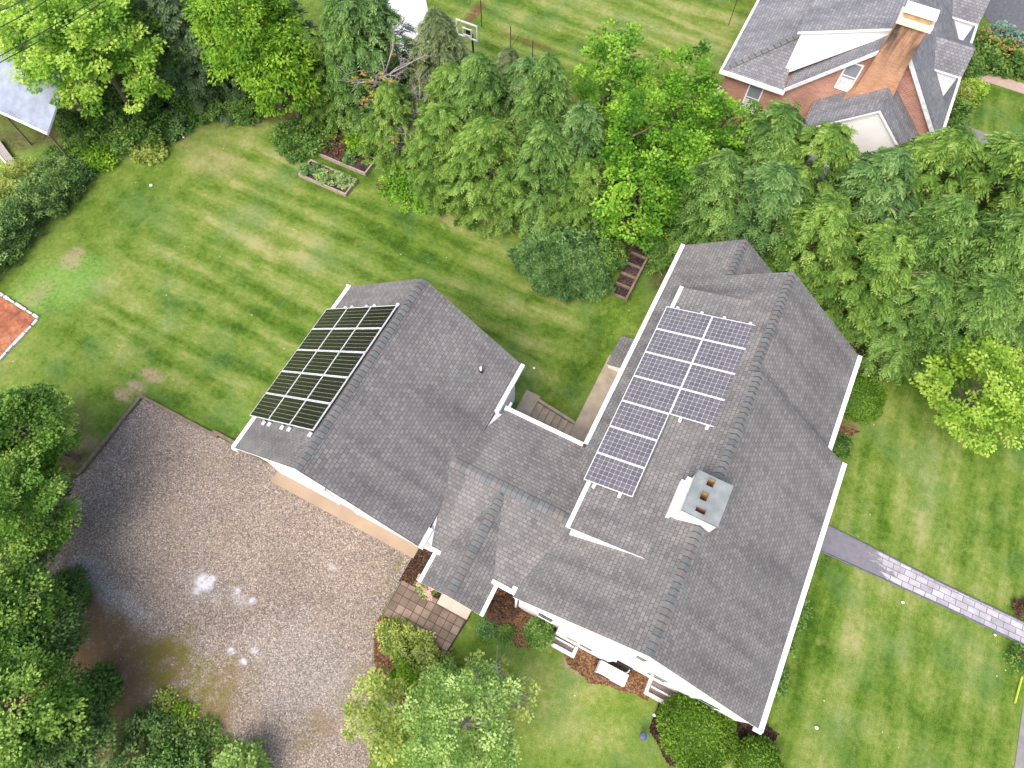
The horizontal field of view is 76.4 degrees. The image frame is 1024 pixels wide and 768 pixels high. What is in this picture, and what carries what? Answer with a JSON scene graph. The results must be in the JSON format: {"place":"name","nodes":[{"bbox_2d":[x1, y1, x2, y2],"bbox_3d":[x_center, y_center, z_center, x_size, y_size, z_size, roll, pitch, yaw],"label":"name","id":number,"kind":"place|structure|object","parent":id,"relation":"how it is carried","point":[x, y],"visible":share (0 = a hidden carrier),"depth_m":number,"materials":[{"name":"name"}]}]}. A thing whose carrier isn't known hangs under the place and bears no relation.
{"place":"outdoors","nodes":[
{"label":"outdoors","id":0,"kind":"place"},
{"bbox_2d":[2,399,410,767],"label":"driveway","id":1,"kind":"structure","parent":0,"point":[304,663],"depth_m":23.63,"materials":[{"name":"beige gravel"}]},
{"bbox_2d":[0,0,1023,767],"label":"ground","id":2,"kind":"structure","parent":0,"point":[174,286],"depth_m":27.59,"materials":[{"name":"green plant"}]},
{"bbox_2d":[0,297,36,355],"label":"brick patio","id":3,"kind":"structure","parent":2,"relation":"on","point":[15,322],"depth_m":28.10,"materials":[{"name":"brick"}]},
{"bbox_2d":[0,195,44,245],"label":"hedge bush","id":4,"kind":"object","parent":2,"relation":"on","point":[9,204],"visible":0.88,"depth_m":29.10,"materials":[{"name":"green plant"}]},
{"bbox_2d":[0,154,48,202],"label":"hedge bush","id":5,"kind":"object","parent":2,"relation":"on","point":[8,170],"visible":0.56,"depth_m":30.26,"materials":[{"name":"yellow plant"}]},
{"bbox_2d":[0,557,76,670],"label":"maple tree","id":6,"kind":"object","parent":2,"relation":"on","point":[9,590],"visible":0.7,"depth_m":20.14,"materials":[{"name":"green plant"}]},
{"bbox_2d":[10,169,70,227],"bbox_3d":[-21.818,-8.708,29.974,2.664,1.793,2.804,-7,66,-3],"label":"hedge bush","id":7,"kind":"object","parent":2,"relation":"on","point":[50,206],"visible":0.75,"depth_m":29.70,"materials":[{"name":"green plant"}]},
{"bbox_2d":[0,379,81,481],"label":"maple tree","id":8,"kind":"object","parent":2,"relation":"on","point":[32,406],"visible":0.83,"depth_m":22.35,"materials":[{"name":"green plant"}]},
{"bbox_2d":[0,442,82,567],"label":"maple tree","id":9,"kind":"object","parent":2,"relation":"on","point":[18,535],"visible":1,"depth_m":21.17,"materials":[{"name":"green plant"}]},
{"bbox_2d":[0,588,92,693],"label":"maple tree","id":10,"kind":"object","parent":2,"relation":"on","point":[66,643],"visible":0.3,"depth_m":20.73,"materials":[{"name":"green plant"}]},
{"bbox_2d":[0,51,94,158],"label":"shed","id":11,"kind":"structure","parent":2,"relation":"on","point":[22,105],"depth_m":29.49,"materials":[{"name":"metal"}]},
{"bbox_2d":[0,641,96,767],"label":"maple tree","id":12,"kind":"object","parent":2,"relation":"on","point":[15,685],"visible":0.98,"depth_m":18.86,"materials":[{"name":"green plant"}]},
{"bbox_2d":[32,155,86,204],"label":"hedge bush","id":13,"kind":"object","parent":2,"relation":"on","point":[68,184],"visible":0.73,"depth_m":30.20,"materials":[{"name":"green plant"}]},
{"bbox_2d":[5,684,117,767],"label":"maple tree","id":14,"kind":"object","parent":2,"relation":"on","point":[98,719],"visible":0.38,"depth_m":19.69,"materials":[{"name":"green plant"}]},
{"bbox_2d":[41,563,93,621],"bbox_3d":[-16.015,7.491,23.294,1.880,0.886,2.052,-20,68,-9],"label":"undergrowth bush","id":15,"kind":"object","parent":2,"relation":"on","point":[80,588],"visible":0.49,"depth_m":23.32,"materials":[{"name":"green plant"}]},
{"bbox_2d":[0,0,181,118],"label":"maple tree","id":16,"kind":"object","parent":2,"relation":"on","point":[40,62],"visible":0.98,"depth_m":27.72,"materials":[{"name":"green plant"}]},
{"bbox_2d":[64,106,120,153],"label":"border shrub","id":17,"kind":"object","parent":2,"relation":"on","point":[82,131],"visible":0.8,"depth_m":31.18,"materials":[{"name":"green plant"}]},
{"bbox_2d":[75,659,124,714],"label":"undergrowth bush","id":18,"kind":"object","parent":2,"relation":"on","point":[101,677],"visible":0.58,"depth_m":21.98,"materials":[{"name":"green plant"}]},
{"bbox_2d":[53,86,146,154],"bbox_3d":[-20.428,-13.245,32.151,4.370,1.621,4.955,-27,69,-12],"label":"border shrub","id":19,"kind":"object","parent":2,"relation":"on","point":[60,126],"visible":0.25,"depth_m":31.67,"materials":[{"name":"green plant"}]},
{"bbox_2d":[99,94,171,153],"bbox_3d":[-18.618,-12.999,32.020,3.360,1.596,3.804,-22,68,-10],"label":"border shrub","id":20,"kind":"object","parent":2,"relation":"on","point":[124,141],"visible":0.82,"depth_m":31.48,"materials":[{"name":"green plant"}]},
{"bbox_2d":[102,699,201,767],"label":"undergrowth bush","id":21,"kind":"object","parent":2,"relation":"on","point":[147,721],"visible":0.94,"depth_m":21.25,"materials":[{"name":"green plant"}]},
{"bbox_2d":[76,394,266,475],"bbox_3d":[-13.024,3.369,25.459,6.840,0.220,3.920,25,68,11],"label":"timber edging","id":22,"kind":"object","parent":2,"relation":"on","point":[215,433],"visible":0.81,"depth_m":26.05,"materials":[{"name":"wood"}]},
{"bbox_2d":[140,731,211,767],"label":"undergrowth bush","id":23,"kind":"object","parent":2,"relation":"on","point":[163,761],"visible":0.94,"depth_m":21.02,"materials":[{"name":"green plant"}]},
{"bbox_2d":[124,0,245,129],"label":"spruce tree","id":24,"kind":"object","parent":2,"relation":"on","point":[181,33],"visible":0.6,"depth_m":30.38,"materials":[{"name":"green plant"}]},
{"bbox_2d":[178,79,232,125],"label":"border shrub","id":25,"kind":"object","parent":2,"relation":"on","point":[208,115],"visible":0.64,"depth_m":32.38,"materials":[{"name":"green plant"}]},
{"bbox_2d":[212,737,273,767],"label":"undergrowth bush","id":26,"kind":"object","parent":2,"relation":"on","point":[242,756],"visible":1,"depth_m":20.56,"materials":[{"name":"green plant"}]},
{"bbox_2d":[180,0,308,108],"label":"locust tree","id":27,"kind":"object","parent":2,"relation":"on","point":[210,16],"visible":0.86,"depth_m":28.12,"materials":[{"name":"green plant"}]},
{"bbox_2d":[223,83,280,126],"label":"understorey shrub","id":28,"kind":"object","parent":2,"relation":"on","point":[245,112],"visible":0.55,"depth_m":32.45,"materials":[{"name":"green plant"}]},
{"bbox_2d":[228,18,326,121],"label":"locust tree","id":29,"kind":"object","parent":2,"relation":"on","point":[267,92],"visible":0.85,"depth_m":28.68,"materials":[{"name":"green plant"}]},
{"bbox_2d":[268,111,338,164],"bbox_3d":[-10.235,-12.201,31.972,3.399,1.116,2.900,-19,67,-8],"label":"understorey shrub","id":30,"kind":"object","parent":2,"relation":"on","point":[311,142],"visible":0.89,"depth_m":31.73,"materials":[{"name":"green plant"}]},
{"bbox_2d":[284,28,367,137],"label":"hemlock tree","id":31,"kind":"object","parent":2,"relation":"on","point":[312,37],"visible":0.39,"depth_m":30.29,"materials":[{"name":"green plant"}]},
{"bbox_2d":[271,471,418,557],"bbox_3d":[-6.360,4.877,24.868,6.420,0.200,0.690,25,68,11],"label":"garage apron","id":32,"kind":"object","parent":2,"relation":"on","point":[359,522],"visible":0.57,"depth_m":24.72,"materials":[{"name":"beige concrete"}]},
{"bbox_2d":[308,0,394,135],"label":"hemlock tree","id":33,"kind":"object","parent":2,"relation":"on","point":[338,43],"visible":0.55,"depth_m":28.85,"materials":[{"name":"green plant"}]},
{"bbox_2d":[306,0,434,153],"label":"hemlock tree","id":34,"kind":"object","parent":2,"relation":"on","point":[380,16],"visible":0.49,"depth_m":28.67,"materials":[{"name":"green plant"}]},
{"bbox_2d":[231,278,524,551],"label":"garage","id":35,"kind":"structure","parent":2,"relation":"on","point":[425,395],"depth_m":21.15,"materials":[{"name":"white"}]},
{"bbox_2d":[338,22,429,141],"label":"bare tree","id":36,"kind":"object","parent":2,"relation":"on","point":[383,75],"visible":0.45,"depth_m":28.82,"materials":[{"name":"grey plant"}]},
{"bbox_2d":[340,662,435,767],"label":"dogwood tree","id":37,"kind":"object","parent":2,"relation":"on","point":[381,738],"visible":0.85,"depth_m":19.45,"materials":[{"name":"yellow plant"}]},
{"bbox_2d":[355,80,424,188],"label":"hemlock tree","id":38,"kind":"object","parent":2,"relation":"on","point":[394,92],"visible":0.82,"depth_m":29.11,"materials":[{"name":"green plant"}]},
{"bbox_2d":[378,160,432,213],"bbox_3d":[-4.869,-9.464,30.771,3.087,1.170,3.141,25,68,11],"label":"understorey shrub","id":39,"kind":"object","parent":2,"relation":"on","point":[400,192],"visible":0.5,"depth_m":30.50,"materials":[{"name":"green plant"}]},
{"bbox_2d":[386,0,428,62],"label":"court","id":40,"kind":"object","parent":2,"relation":"on","point":[413,12],"visible":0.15,"depth_m":36.16,"materials":[{"name":"concrete"}]},
{"bbox_2d":[373,616,452,704],"bbox_3d":[-3.808,9.657,22.668,3.100,0.001,2.550,25,68,11],"label":"mulch bed","id":41,"kind":"object","parent":2,"relation":"on","point":[381,659],"visible":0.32,"depth_m":22.72,"materials":[{"name":"brown soil"}]},
{"bbox_2d":[387,622,438,672],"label":"bed shrub","id":42,"kind":"object","parent":41,"relation":"on","point":[414,636],"visible":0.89,"depth_m":22.52,"materials":[{"name":"green plant"}]},
{"bbox_2d":[383,580,465,655],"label":"patio","id":43,"kind":"structure","parent":2,"relation":"on","point":[410,604],"depth_m":23.28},
{"bbox_2d":[401,6,472,121],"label":"hemlock tree","id":44,"kind":"object","parent":2,"relation":"on","point":[441,36],"visible":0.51,"depth_m":29.10,"materials":[{"name":"green plant"}]},
{"bbox_2d":[396,101,488,228],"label":"hemlock tree","id":45,"kind":"object","parent":2,"relation":"on","point":[434,122],"visible":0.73,"depth_m":28.45,"materials":[{"name":"green plant"}]},
{"bbox_2d":[416,62,490,116],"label":"hemlock tree","id":46,"kind":"object","parent":2,"relation":"on","point":[444,73],"visible":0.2,"depth_m":28.67,"materials":[{"name":"green plant"}]},
{"bbox_2d":[397,657,528,767],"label":"dogwood tree","id":47,"kind":"object","parent":2,"relation":"on","point":[449,690],"visible":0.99,"depth_m":18.71,"materials":[{"name":"green plant"}]},
{"bbox_2d":[437,51,523,185],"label":"hemlock tree","id":48,"kind":"object","parent":2,"relation":"on","point":[477,78],"visible":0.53,"depth_m":27.56,"materials":[{"name":"green plant"}]},
{"bbox_2d":[423,115,543,240],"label":"hemlock tree","id":49,"kind":"object","parent":2,"relation":"on","point":[480,137],"visible":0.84,"depth_m":27.85,"materials":[{"name":"green plant"}]},
{"bbox_2d":[457,648,542,760],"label":"young tree","id":50,"kind":"object","parent":2,"relation":"on","point":[524,693],"visible":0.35,"depth_m":20.00,"materials":[{"name":"green plant"}]},
{"bbox_2d":[418,402,584,619],"bbox_3d":[-0.214,4.696,22.985,4.777,3.912,7.156,25,68,11],"label":"breezeway","id":51,"kind":"object","parent":2,"relation":"on","point":[508,504],"visible":0.98,"depth_m":21.38,"materials":[{"name":"tile"}]},
{"bbox_2d":[482,56,556,164],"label":"hemlock tree","id":52,"kind":"object","parent":2,"relation":"on","point":[516,70],"visible":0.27,"depth_m":27.95,"materials":[{"name":"green plant"}]},
{"bbox_2d":[499,52,587,205],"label":"hemlock tree","id":53,"kind":"object","parent":2,"relation":"on","point":[546,74],"visible":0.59,"depth_m":26.45,"materials":[{"name":"green plant"}]},
{"bbox_2d":[495,115,596,237],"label":"hemlock tree","id":54,"kind":"object","parent":2,"relation":"on","point":[546,136],"visible":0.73,"depth_m":27.04,"materials":[{"name":"green plant"}]},
{"bbox_2d":[516,390,575,434],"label":"concrete stairs","id":55,"kind":"structure","parent":2,"relation":"on","point":[533,405],"depth_m":26.72,"materials":[{"name":"beige concrete"}]},
{"bbox_2d":[506,229,616,304],"bbox_3d":[2.207,-5.378,28.459,5.236,1.796,3.628,25,68,11],"label":"juniper bush","id":56,"kind":"object","parent":2,"relation":"on","point":[577,273],"visible":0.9,"depth_m":28.10,"materials":[{"name":"green plant"}]},
{"bbox_2d":[519,202,610,270],"bbox_3d":[2.653,-7.036,29.131,4.196,1.970,4.705,25,68,11],"label":"rhododendron bush","id":57,"kind":"object","parent":2,"relation":"on","point":[578,237],"visible":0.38,"depth_m":28.48,"materials":[{"name":"green plant"}]},
{"bbox_2d":[485,587,648,700],"bbox_3d":[1.979,9.216,22.866,6.500,0.001,1.700,25,68,11],"label":"mulch bed","id":58,"kind":"object","parent":2,"relation":"on","point":[582,662],"visible":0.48,"depth_m":22.63,"materials":[{"name":"brown wood"}]},
{"bbox_2d":[522,617,555,650],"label":"clipped shrub","id":59,"kind":"object","parent":58,"relation":"on","point":[538,634],"visible":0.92,"depth_m":22.28,"materials":[{"name":"green plant"}]},
{"bbox_2d":[536,99,621,224],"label":"hemlock tree","id":60,"kind":"object","parent":2,"relation":"on","point":[583,118],"visible":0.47,"depth_m":26.05,"materials":[{"name":"green plant"}]},
{"bbox_2d":[541,155,623,242],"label":"hemlock tree","id":61,"kind":"object","parent":2,"relation":"on","point":[582,177],"visible":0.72,"depth_m":27.39,"materials":[{"name":"green plant"}]},
{"bbox_2d":[569,355,617,447],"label":"walkway","id":62,"kind":"structure","parent":2,"relation":"on","point":[586,418],"depth_m":27.29,"materials":[{"name":"concrete"}]},
{"bbox_2d":[569,18,657,150],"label":"vine covered tree","id":63,"kind":"object","parent":2,"relation":"on","point":[636,70],"visible":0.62,"depth_m":26.95,"materials":[{"name":"green plant"}]},
{"bbox_2d":[586,80,671,202],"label":"vine covered tree","id":64,"kind":"object","parent":2,"relation":"on","point":[621,117],"visible":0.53,"depth_m":26.09,"materials":[{"name":"green plant"}]},
{"bbox_2d":[611,245,650,301],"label":"garden steps","id":65,"kind":"structure","parent":2,"relation":"on","point":[627,280],"depth_m":28.96,"materials":[{"name":"soil"}]},
{"bbox_2d":[590,147,685,250],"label":"vine covered tree","id":66,"kind":"object","parent":2,"relation":"on","point":[612,208],"visible":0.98,"depth_m":26.35,"materials":[{"name":"green plant"}]},
{"bbox_2d":[629,39,721,157],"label":"vine covered tree","id":67,"kind":"object","parent":2,"relation":"on","point":[679,102],"visible":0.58,"depth_m":26.61,"materials":[{"name":"green plant"}]},
{"bbox_2d":[638,117,717,224],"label":"vine covered tree","id":68,"kind":"object","parent":2,"relation":"on","point":[693,151],"visible":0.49,"depth_m":25.96,"materials":[{"name":"green plant"}]},
{"bbox_2d":[510,239,861,734],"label":"house","id":69,"kind":"structure","parent":2,"relation":"on","point":[688,568],"depth_m":19.99,"materials":[{"name":"white"}]},
{"bbox_2d":[635,148,743,275],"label":"hemlock tree","id":70,"kind":"object","parent":2,"relation":"on","point":[721,171],"visible":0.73,"depth_m":25.97,"materials":[{"name":"green plant"}]},
{"bbox_2d":[654,691,741,767],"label":"clipped shrub","id":71,"kind":"object","parent":2,"relation":"on","point":[696,733],"visible":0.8,"depth_m":20.69,"materials":[{"name":"green plant"}]},
{"bbox_2d":[649,703,778,766],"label":"mulch bed","id":72,"kind":"object","parent":2,"relation":"on","point":[743,729],"visible":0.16,"depth_m":21.77,"materials":[{"name":"brown soil"}]},
{"bbox_2d":[673,89,763,181],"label":"vine covered tree","id":73,"kind":"object","parent":2,"relation":"on","point":[722,105],"visible":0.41,"depth_m":26.13,"materials":[{"name":"green plant"}]},
{"bbox_2d":[668,158,810,264],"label":"hemlock tree","id":74,"kind":"object","parent":2,"relation":"on","point":[770,184],"visible":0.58,"depth_m":25.01,"materials":[{"name":"green plant"}]},
{"bbox_2d":[683,98,808,231],"bbox_3d":[10.512,-9.292,27.883,5.997,6.944,5.941,33,70,14],"label":"hemlock tree","id":75,"kind":"object","parent":2,"relation":"on","point":[763,136],"visible":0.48,"depth_m":25.30,"materials":[{"name":"green plant"}]},
{"bbox_2d":[732,732,784,767],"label":"clipped shrub","id":76,"kind":"object","parent":2,"relation":"on","point":[760,752],"visible":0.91,"depth_m":20.91,"materials":[{"name":"green plant"}]},
{"bbox_2d":[728,191,864,309],"bbox_3d":[11.965,-5.569,26.387,5.778,6.220,5.512,-33,70,-14],"label":"hemlock tree","id":77,"kind":"object","parent":2,"relation":"on","point":[836,209],"visible":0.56,"depth_m":24.60,"materials":[{"name":"green plant"}]},
{"bbox_2d":[742,121,864,249],"bbox_3d":[12.110,-8.101,27.216,5.543,6.835,6.423,-12,67,-6],"label":"hemlock tree","id":78,"kind":"object","parent":2,"relation":"on","point":[834,145],"visible":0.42,"depth_m":24.84,"materials":[{"name":"green plant"}]},
{"bbox_2d":[717,0,989,183],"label":"brick house","id":79,"kind":"structure","parent":2,"relation":"on","point":[876,74],"depth_m":27.78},
{"bbox_2d":[781,146,926,296],"bbox_3d":[13.965,-6.746,26.438,6.852,7.350,6.567,6,66,2],"label":"hemlock tree","id":80,"kind":"object","parent":2,"relation":"on","point":[874,171],"visible":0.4,"depth_m":23.92,"materials":[{"name":"green plant"}]},
{"bbox_2d":[793,216,930,346],"bbox_3d":[13.532,-4.099,25.748,6.102,6.214,5.266,-33,70,-14],"label":"hemlock tree","id":81,"kind":"object","parent":2,"relation":"on","point":[886,244],"visible":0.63,"depth_m":24.20,"materials":[{"name":"green plant"}]},
{"bbox_2d":[843,368,888,426],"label":"clipped shrub","id":82,"kind":"object","parent":2,"relation":"on","point":[866,402],"visible":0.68,"depth_m":25.81,"materials":[{"name":"green plant"}]},
{"bbox_2d":[836,264,957,385],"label":"hemlock tree","id":83,"kind":"object","parent":2,"relation":"on","point":[930,305],"visible":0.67,"depth_m":24.72,"materials":[{"name":"green plant"}]},
{"bbox_2d":[839,193,981,341],"bbox_3d":[15.443,-4.800,25.637,5.821,7.386,5.525,38,71,15],"label":"hemlock tree","id":84,"kind":"object","parent":2,"relation":"on","point":[950,220],"visible":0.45,"depth_m":23.33,"materials":[{"name":"green plant"}]},
{"bbox_2d":[850,123,985,262],"bbox_3d":[16.462,-7.337,26.509,6.690,7.568,6.382,30,69,12],"label":"hemlock tree","id":85,"kind":"object","parent":2,"relation":"on","point":[958,147],"visible":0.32,"depth_m":23.80,"materials":[{"name":"green plant"}]},
{"bbox_2d":[862,269,1014,401],"bbox_3d":[17.252,-2.607,25.467,5.098,5.787,5.050,42,72,16],"label":"hemlock tree","id":86,"kind":"object","parent":2,"relation":"on","point":[979,308],"visible":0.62,"depth_m":23.72,"materials":[{"name":"green plant"}]},
{"bbox_2d":[903,207,1023,359],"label":"hemlock tree","id":87,"kind":"object","parent":2,"relation":"on","point":[1001,228],"visible":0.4,"depth_m":23.24,"materials":[{"name":"green plant"}]},
{"bbox_2d":[906,131,1023,277],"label":"hemlock tree","id":88,"kind":"object","parent":2,"relation":"on","point":[1003,156],"visible":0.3,"depth_m":23.58,"materials":[{"name":"green plant"}]},
{"bbox_2d":[909,332,1023,457],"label":"maple tree","id":89,"kind":"object","parent":2,"relation":"on","point":[981,412],"visible":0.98,"depth_m":23.29,"materials":[{"name":"green plant"}]},
{"bbox_2d":[939,261,1023,377],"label":"hemlock tree","id":90,"kind":"object","parent":2,"relation":"on","point":[1017,308],"visible":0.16,"depth_m":24.69,"materials":[{"name":"green plant"}]},
{"bbox_2d":[820,526,1023,643],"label":"path","id":91,"kind":"structure","parent":0,"point":[840,545],"depth_m":23.78,"materials":[{"name":"stone"}]},
{"bbox_2d":[820,524,1023,644],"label":"path edging","id":92,"kind":"object","parent":91,"relation":"on","point":[977,622],"visible":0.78,"depth_m":23.69,"materials":[{"name":"stone"}]},
{"bbox_2d":[984,0,1023,31],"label":"neighbour driveway","id":93,"kind":"structure","parent":0,"point":[1011,12],"depth_m":36.27,"materials":[{"name":"grey asphalt"}]},
{"bbox_3d":[4.195,0.268,21.608,0.090,0.070,7.314,17,66,28],"label":"mounting rail","id":94,"kind":"object","parent":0,"visible":0},
{"bbox_2d":[584,452,644,496],"bbox_3d":[3.177,2.811,20.256,1.650,0.040,0.992,17,66,28],"label":"solar panel","id":95,"kind":"object","parent":94,"relation":"attached to","point":[616,475],"visible":1,"depth_m":20.23,"materials":[{"name":"glass"}]},
{"bbox_2d":[597,426,656,468],"bbox_3d":[3.638,1.988,20.624,1.650,0.040,0.992,17,66,28],"label":"solar panel","id":96,"kind":"object","parent":94,"relation":"attached to","point":[627,447],"visible":1,"depth_m":20.60,"materials":[{"name":"glass"}]},
{"bbox_2d":[610,400,668,440],"bbox_3d":[4.099,1.165,20.991,1.650,0.040,0.992,17,66,28],"label":"solar panel","id":97,"kind":"object","parent":94,"relation":"attached to","point":[649,423],"visible":1,"depth_m":20.96,"materials":[{"name":"glass"}]},
{"bbox_2d":[622,376,680,413],"bbox_3d":[4.560,0.343,21.358,1.650,0.040,0.992,17,66,28],"label":"solar panel","id":98,"kind":"object","parent":94,"relation":"attached to","point":[654,395],"visible":1,"depth_m":21.33,"materials":[{"name":"glass"}]},
{"bbox_2d":[634,352,691,387],"bbox_3d":[5.021,-0.480,21.725,1.650,0.040,0.992,17,66,28],"label":"solar panel","id":99,"kind":"object","parent":94,"relation":"attached to","point":[663,369],"visible":1,"depth_m":21.70,"materials":[{"name":"glass"}]},
{"bbox_2d":[645,329,701,362],"bbox_3d":[5.482,-1.303,22.093,1.650,0.040,0.992,17,66,28],"label":"solar panel","id":100,"kind":"object","parent":94,"relation":"attached to","point":[676,346],"visible":1,"depth_m":22.07,"materials":[{"name":"glass"}]},
{"bbox_2d":[656,306,712,338],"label":"solar panel","id":101,"kind":"object","parent":94,"relation":"attached to","point":[685,322],"visible":1,"depth_m":22.43,"materials":[{"name":"glass"}]},
{"label":"mounting rail","id":102,"kind":"object","parent":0,"visible":0},
{"bbox_2d":[670,389,724,426],"bbox_3d":[5.956,0.772,20.570,1.650,0.040,0.992,17,66,28],"label":"solar panel","id":103,"kind":"object","parent":102,"relation":"attached to","point":[697,407],"visible":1,"depth_m":20.60,"materials":[{"name":"glass"}]},
{"bbox_2d":[681,364,734,399],"bbox_3d":[6.417,-0.050,20.937,1.650,0.040,0.992,17,66,28],"label":"solar panel","id":104,"kind":"object","parent":102,"relation":"attached to","point":[707,381],"visible":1,"depth_m":20.97,"materials":[{"name":"glass"}]},
{"bbox_2d":[692,339,744,373],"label":"solar panel","id":105,"kind":"object","parent":102,"relation":"on","point":[718,356],"visible":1,"depth_m":21.34,"materials":[{"name":"glass"}]},
{"bbox_2d":[703,316,754,348],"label":"solar panel","id":106,"kind":"object","parent":102,"relation":"attached to","point":[733,333],"visible":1,"depth_m":21.71,"materials":[{"name":"glass"}]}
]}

